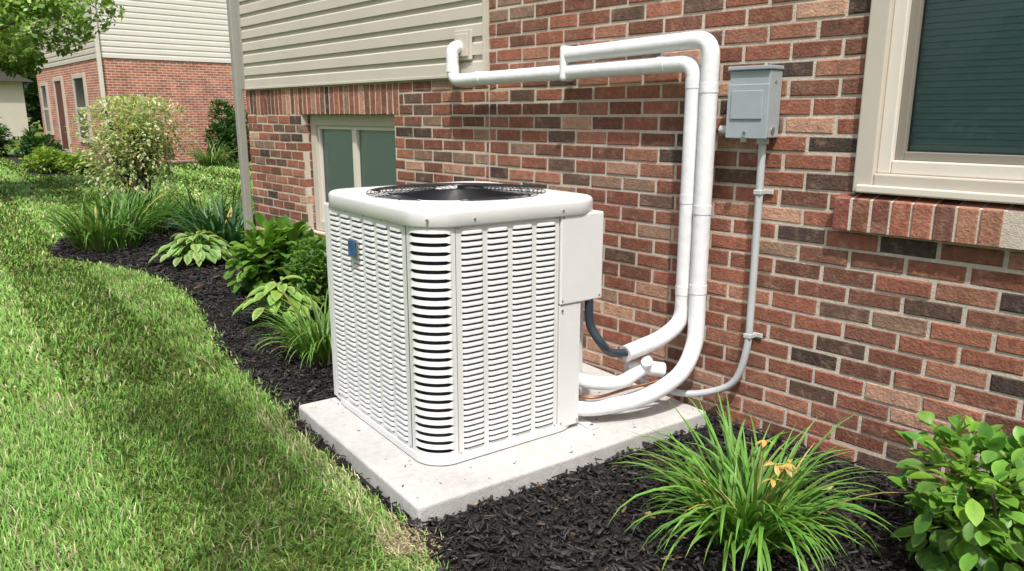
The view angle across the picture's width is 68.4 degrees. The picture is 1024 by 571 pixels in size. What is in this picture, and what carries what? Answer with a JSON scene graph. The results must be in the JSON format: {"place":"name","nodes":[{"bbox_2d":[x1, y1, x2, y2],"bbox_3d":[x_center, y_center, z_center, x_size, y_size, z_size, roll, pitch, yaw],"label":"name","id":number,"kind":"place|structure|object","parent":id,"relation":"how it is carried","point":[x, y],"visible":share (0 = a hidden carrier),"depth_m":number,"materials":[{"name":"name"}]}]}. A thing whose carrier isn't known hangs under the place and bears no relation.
{"place":"outdoors","nodes":[
{"label":"outdoors","id":0,"kind":"place"},
{"bbox_2d":[15,1,41,117],"label":"sky","id":1,"kind":"structure","parent":0,"point":[28,115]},
{"bbox_2d":[0,118,450,570],"bbox_3d":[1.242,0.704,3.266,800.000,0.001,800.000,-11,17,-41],"label":"ground","id":2,"kind":"structure","parent":0,"point":[153,503],"depth_m":3.20,"materials":[{"name":"plant"}]},
{"bbox_2d":[0,81,28,139],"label":"walls","id":3,"kind":"structure","parent":2,"relation":"on","point":[13,113],"depth_m":42.64,"materials":[{"name":"plastic"}]},
{"bbox_2d":[0,69,32,83],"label":"roof","id":4,"kind":"structure","parent":3,"relation":"on","point":[17,78],"depth_m":42.04,"materials":[{"name":"grey"}]},
{"bbox_2d":[0,3,43,131],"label":"tree belt","id":5,"kind":"object","parent":2,"relation":"on","point":[33,109],"visible":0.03,"depth_m":62.09,"materials":[{"name":"green plant"}]},
{"bbox_2d":[0,0,124,77],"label":"maple tree","id":6,"kind":"object","parent":2,"relation":"on","point":[15,41],"visible":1,"depth_m":13.17,"materials":[{"name":"green plant"}]},
{"bbox_2d":[36,58,112,163],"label":"brick wall front","id":7,"kind":"structure","parent":2,"relation":"on","point":[89,68],"depth_m":24.04,"materials":[{"name":"red brick"}]},
{"bbox_2d":[39,82,53,134],"bbox_3d":[-16.435,-6.244,26.625,0.070,1.800,1.000,-11,17,-41],"label":"window frame","id":8,"kind":"object","parent":7,"relation":"attached to","point":[45,84],"visible":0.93,"depth_m":26.41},
{"bbox_2d":[41,86,50,130],"bbox_3d":[-16.431,-6.245,26.628,0.020,1.560,0.760,-11,17,-41],"label":"window pane","id":9,"kind":"object","parent":8,"relation":"in","point":[46,106],"visible":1,"depth_m":26.68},
{"bbox_2d":[52,77,71,152],"bbox_3d":[-14.963,-5.662,25.081,0.070,2.450,1.200,-11,17,-41],"label":"window frame","id":10,"kind":"object","parent":7,"relation":"attached to","point":[60,79],"visible":0.7,"depth_m":24.80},
{"bbox_2d":[54,81,68,148],"bbox_3d":[-14.959,-5.663,25.084,0.020,2.210,0.960,-11,17,-41],"label":"window","id":11,"kind":"structure","parent":10,"relation":"in","point":[61,114],"depth_m":25.11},
{"bbox_2d":[71,73,92,142],"bbox_3d":[-13.156,-5.423,23.078,0.070,2.030,1.400,-11,17,-41],"label":"window frame","id":12,"kind":"object","parent":7,"relation":"attached to","point":[80,75],"visible":0.79,"depth_m":22.76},
{"bbox_2d":[74,78,89,138],"bbox_3d":[-13.153,-5.423,23.081,0.020,1.790,1.160,-11,17,-41],"label":"window pane","id":13,"kind":"object","parent":12,"relation":"in","point":[79,91],"visible":0.57,"depth_m":23.10,"materials":[{"name":"grey glass"}]},
{"bbox_2d":[2,154,250,175],"bbox_3d":[-11.785,-4.097,24.369,8.400,0.001,12.400,-11,17,-41],"label":"mulch bed","id":14,"kind":"object","parent":2,"relation":"on","point":[13,157],"visible":0.17,"depth_m":22.05,"materials":[{"name":"soil"}]},
{"bbox_2d":[0,117,15,156],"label":"round shrub","id":15,"kind":"object","parent":14,"relation":"on","point":[4,130],"visible":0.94,"depth_m":25.39,"materials":[{"name":"green plant"}]},
{"bbox_2d":[19,128,40,149],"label":"shrub","id":16,"kind":"object","parent":14,"relation":"on","point":[30,132],"visible":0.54,"depth_m":25.24,"materials":[{"name":"green plant"}]},
{"bbox_2d":[7,132,67,158],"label":"boxwood shrub","id":17,"kind":"object","parent":14,"relation":"on","point":[29,144],"visible":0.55,"depth_m":21.16,"materials":[{"name":"green plant"}]},
{"bbox_2d":[18,145,74,173],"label":"golden shrub","id":18,"kind":"object","parent":14,"relation":"on","point":[44,157],"visible":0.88,"depth_m":18.34,"materials":[{"name":"green plant"}]},
{"bbox_2d":[57,151,98,175],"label":"golden shrub","id":19,"kind":"object","parent":14,"relation":"on","point":[69,163],"visible":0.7,"depth_m":17.87,"materials":[{"name":"green plant"}]},
{"bbox_2d":[201,97,250,163],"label":"yew shrub","id":20,"kind":"object","parent":14,"relation":"on","point":[226,131],"visible":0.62,"depth_m":22.14,"materials":[{"name":"green plant"}]},
{"bbox_2d":[101,57,249,162],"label":"brick wall side","id":21,"kind":"structure","parent":2,"relation":"on","point":[194,88],"depth_m":22.49,"materials":[{"name":"red brick"}]},
{"bbox_2d":[179,139,237,165],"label":"ornamental grass","id":22,"kind":"object","parent":2,"relation":"on","point":[210,158],"depth_m":20.64,"materials":[{"name":"green plant"}]},
{"bbox_2d":[355,514,458,570],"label":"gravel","id":23,"kind":"structure","parent":2,"relation":"on","point":[399,539],"depth_m":2.50,"materials":[{"name":"beige gravel"}]},
{"bbox_2d":[299,362,705,526],"bbox_3d":[-0.054,0.637,3.515,1.503,0.140,1.170,-9,16,-35],"label":"concrete pad","id":24,"kind":"object","parent":2,"relation":"on","point":[366,449],"visible":0.35,"depth_m":3.05,"materials":[{"name":"grey concrete"}]},
{"bbox_2d":[324,181,603,465],"bbox_3d":[-0.230,0.078,3.351,0.881,1.022,1.020,-9,16,-35],"label":"air conditioner condenser","id":25,"kind":"object","parent":24,"relation":"on","point":[456,315],"visible":1,"depth_m":3.00,"materials":[{"name":"white paint"}]},
{"bbox_2d":[446,29,719,415],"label":"refrigerant pipes","id":26,"kind":"object","parent":25,"relation":"attached to","point":[699,126],"visible":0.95,"depth_m":3.36,"materials":[{"name":"plastic"}]},
{"bbox_2d":[328,384,636,497],"bbox_3d":[-0.054,0.566,3.499,1.446,0.010,1.123,-9,16,-34],"label":"slab debris","id":27,"kind":"object","parent":24,"relation":"on","point":[475,459],"visible":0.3,"depth_m":3.04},
{"bbox_2d":[52,213,1023,570],"bbox_3d":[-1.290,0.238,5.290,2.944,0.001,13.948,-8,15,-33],"label":"mulch bed","id":28,"kind":"object","parent":2,"relation":"on","point":[582,543],"visible":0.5,"depth_m":2.69,"materials":[{"name":"wood"}]},
{"bbox_2d":[22,183,181,252],"bbox_3d":[-4.296,-0.737,7.961,1.582,0.694,1.623,8,15,32],"label":"daylily plant","id":29,"kind":"object","parent":28,"relation":"on","point":[92,233],"visible":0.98,"depth_m":7.83,"materials":[{"name":"green plant"}]},
{"bbox_2d":[40,170,201,236],"bbox_3d":[-4.498,-0.959,8.873,1.739,0.760,1.744,-5,14,-20],"label":"daylily plant","id":30,"kind":"object","parent":28,"relation":"on","point":[160,224],"visible":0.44,"depth_m":8.90,"materials":[{"name":"green plant"}]},
{"bbox_2d":[65,92,198,214],"bbox_3d":[-4.969,-1.698,10.009,1.529,1.707,1.455,-11,17,-41],"label":"variegated shrub","id":31,"kind":"object","parent":28,"relation":"on","point":[145,149],"visible":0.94,"depth_m":9.77,"materials":[{"name":"green plant"}]},
{"bbox_2d":[50,209,316,304],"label":"mulch chips","id":32,"kind":"object","parent":28,"relation":"on","point":[158,240],"visible":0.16,"depth_m":7.11,"materials":[{"name":"black wood"}]},
{"bbox_2d":[149,230,235,266],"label":"hosta plant","id":33,"kind":"object","parent":28,"relation":"on","point":[198,251],"visible":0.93,"depth_m":7.01,"materials":[{"name":"green plant"}]},
{"bbox_2d":[137,177,254,236],"bbox_3d":[-3.596,-0.959,8.870,1.713,0.722,1.579,-11,17,-41],"label":"daylily plant","id":34,"kind":"object","parent":28,"relation":"on","point":[182,211],"visible":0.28,"depth_m":8.75,"materials":[{"name":"green plant"}]},
{"bbox_2d":[151,188,255,250],"bbox_3d":[-2.996,-0.702,7.973,1.442,0.621,1.436,-11,17,-41],"label":"iris plant","id":35,"kind":"object","parent":28,"relation":"on","point":[230,229],"visible":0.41,"depth_m":7.80,"materials":[{"name":"green plant"}]},
{"bbox_2d":[221,212,326,295],"bbox_3d":[-1.919,-0.225,6.095,0.903,0.783,0.874,-11,17,-41],"label":"hydrangea shrub","id":36,"kind":"object","parent":28,"relation":"on","point":[264,253],"visible":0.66,"depth_m":5.88,"materials":[{"name":"green plant"}]},
{"bbox_2d":[232,275,324,324],"bbox_3d":[-1.550,0.107,5.090,0.604,0.341,0.574,-11,17,-41],"label":"hosta plant","id":37,"kind":"object","parent":28,"relation":"on","point":[275,296],"visible":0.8,"depth_m":4.99,"materials":[{"name":"green plant"}]},
{"bbox_2d":[237,279,331,368],"bbox_3d":[-1.091,0.190,4.367,0.900,0.476,0.950,-11,17,-41],"label":"daylily plant","id":38,"kind":"object","parent":28,"relation":"on","point":[315,337],"visible":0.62,"depth_m":4.31,"materials":[{"name":"green plant"}]},
{"bbox_2d":[285,235,328,309],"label":"boxwood shrub","id":39,"kind":"object","parent":28,"relation":"on","point":[313,260],"visible":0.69,"depth_m":5.39,"materials":[{"name":"green plant"}]},
{"bbox_2d":[248,336,855,561],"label":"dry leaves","id":40,"kind":"object","parent":28,"relation":"on","point":[677,556],"visible":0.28,"depth_m":2.66,"materials":[{"name":"brown plant"}]},
{"bbox_2d":[608,385,925,570],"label":"daylily plant","id":41,"kind":"object","parent":28,"relation":"on","point":[756,508],"visible":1,"depth_m":2.46,"materials":[{"name":"green plant"}]},
{"bbox_2d":[888,411,1023,570],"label":"hydrangea shrub","id":42,"kind":"object","parent":28,"relation":"on","point":[988,508],"visible":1,"depth_m":2.25,"materials":[{"name":"green plant"}]},
{"bbox_2d":[246,0,1023,490],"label":"brick veneer","id":43,"kind":"object","parent":2,"relation":"on","point":[372,96],"visible":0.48,"depth_m":3.31,"materials":[{"name":"brick"}]},
{"bbox_2d":[244,75,447,89],"bbox_3d":[-1.293,-1.513,5.636,0.026,0.018,3.384,-11,17,-41],"label":"siding starter","id":44,"kind":"object","parent":43,"relation":"attached to","point":[368,81],"visible":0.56,"depth_m":5.45,"materials":[{"name":"beige plastic"}]},
{"bbox_2d":[310,114,394,231],"bbox_3d":[-1.193,-0.835,5.843,0.060,0.959,1.350,-11,17,-41],"label":"basement window frame","id":45,"kind":"object","parent":43,"relation":"attached to","point":[383,120],"visible":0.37,"depth_m":6.09,"materials":[{"name":"beige plastic"}]},
{"bbox_2d":[318,125,394,220],"bbox_3d":[-1.187,-0.836,5.848,0.045,0.789,1.180,-11,17,-41],"label":"basement window sash","id":46,"kind":"object","parent":45,"relation":"in","point":[357,155],"visible":0.38,"depth_m":5.84,"materials":[{"name":"beige plastic"}]},
{"bbox_2d":[324,129,396,202],"bbox_3d":[-1.171,-0.834,5.864,0.007,0.754,1.120,-11,17,-41],"label":"window glass","id":47,"kind":"object","parent":46,"relation":"in","point":[378,149],"visible":0.44,"depth_m":5.80,"materials":[{"name":"green glass"}]},
{"bbox_2d":[482,0,488,71],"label":"siding trim","id":48,"kind":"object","parent":43,"relation":"attached to","point":[485,45],"depth_m":4.34,"materials":[{"name":"beige plastic"}]},
{"bbox_2d":[638,144,773,396],"bbox_3d":[0.831,-0.044,3.346,0.570,1.177,0.112,3,13,14],"label":"electrical conduit","id":49,"kind":"object","parent":43,"relation":"attached to","point":[759,192],"visible":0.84,"depth_m":3.27,"materials":[{"name":"grey plastic"}]},
{"bbox_2d":[718,65,783,143],"bbox_3d":[0.979,-0.750,3.141,0.116,0.312,0.250,-11,17,-41],"label":"electrical disconnect box","id":50,"kind":"object","parent":43,"relation":"attached to","point":[753,101],"visible":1,"depth_m":3.08,"materials":[{"name":"metal"}]},
{"bbox_2d":[730,90,763,118],"bbox_3d":[0.961,-0.740,3.089,0.005,0.115,0.145,-11,17,-41],"label":"door panel","id":51,"kind":"structure","parent":50,"relation":"in","point":[746,104],"depth_m":3.08,"materials":[{"name":"grey metal"}]},
{"bbox_2d":[832,192,1023,250],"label":"rowlock sill","id":52,"kind":"structure","parent":43,"relation":"attached to","point":[990,223],"depth_m":2.71,"materials":[{"name":"brick"}]},
{"bbox_2d":[852,0,1023,194],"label":"window brickmould","id":53,"kind":"object","parent":52,"relation":"on","point":[874,81],"depth_m":2.77,"materials":[{"name":"beige plastic"}]},
{"bbox_2d":[855,184,1023,204],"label":"window sill nose","id":54,"kind":"object","parent":53,"relation":"attached to","point":[957,195],"depth_m":2.65,"materials":[{"name":"beige plastic"}]},
{"bbox_2d":[877,0,1023,180],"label":"window frame","id":55,"kind":"object","parent":53,"relation":"in","point":[888,163],"visible":0.99,"depth_m":2.73,"materials":[{"name":"beige plastic"}]},
{"bbox_2d":[895,0,1023,165],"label":"window sash","id":56,"kind":"object","parent":55,"relation":"in","point":[913,52],"depth_m":2.72,"materials":[{"name":"beige plastic"}]},
{"bbox_2d":[909,0,1023,154],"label":"window blinds","id":57,"kind":"object","parent":56,"relation":"in","point":[969,97],"depth_m":2.64,"materials":[{"name":"teal plastic"}]},
{"bbox_2d":[843,193,1023,249],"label":"sill mortar","id":58,"kind":"object","parent":43,"relation":"on","point":[1012,234],"visible":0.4,"depth_m":2.54,"materials":[{"name":"beige concrete"}]},
{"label":"side walls","id":59,"kind":"object","parent":2,"relation":"on","visible":0},
{"bbox_2d":[246,0,1023,502],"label":"mortar","id":60,"kind":"object","parent":59,"relation":"attached to","point":[310,212],"visible":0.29,"depth_m":3.31,"materials":[{"name":"beige concrete"}]},
{"bbox_2d":[239,0,482,87],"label":"siding","id":61,"kind":"object","parent":60,"relation":"attached to","point":[289,42],"visible":0.97,"depth_m":5.42,"materials":[{"name":"plastic"}]},
{"bbox_3d":[3.560,-5.283,5.358,8.650,0.150,9.700,-11,17,-41],"label":"eave","id":62,"kind":"object","parent":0,"visible":0},
{"bbox_2d":[226,0,253,234],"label":"downspout","id":63,"kind":"object","parent":62,"relation":"attached to","point":[240,126],"visible":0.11,"depth_m":6.92,"materials":[{"name":"beige metal"}]},
{"bbox_3d":[-9.504,-11.256,27.470,13.640,0.200,9.400,-11,17,-41],"label":"eave","id":64,"kind":"object","parent":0,"visible":0},
{"bbox_2d":[29,0,95,69],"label":"siding front","id":65,"kind":"object","parent":64,"relation":"attached to","point":[87,52],"visible":0.25,"depth_m":23.04,"materials":[{"name":"plastic"}]},
{"bbox_2d":[90,1,111,161],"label":"downspout","id":66,"kind":"object","parent":64,"relation":"attached to","point":[99,66],"visible":0.56,"depth_m":20.82,"materials":[{"name":"beige metal"}]},
{"bbox_3d":[3.672,-1.454,6.331,7.750,3.050,9.080,-11,17,-41],"label":"house body","id":67,"kind":"object","parent":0,"visible":0},
{"bbox_3d":[3.583,-4.069,5.654,7.990,2.350,9.080,-11,17,-41],"label":"upper wall","id":68,"kind":"object","parent":67,"relation":"on","visible":0},
{"bbox_2d":[235,0,245,88],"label":"corner trim","id":69,"kind":"structure","parent":68,"relation":"attached to","point":[240,40],"depth_m":6.76,"materials":[{"name":"beige plastic"}]},
{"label":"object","id":70,"kind":"object","parent":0,"visible":0},
{"bbox_2d":[95,0,230,62],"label":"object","id":71,"kind":"object","parent":70,"relation":"attached to","point":[187,30],"visible":0.2,"depth_m":21.92,"materials":[{"name":"beige plastic"}]}
]}

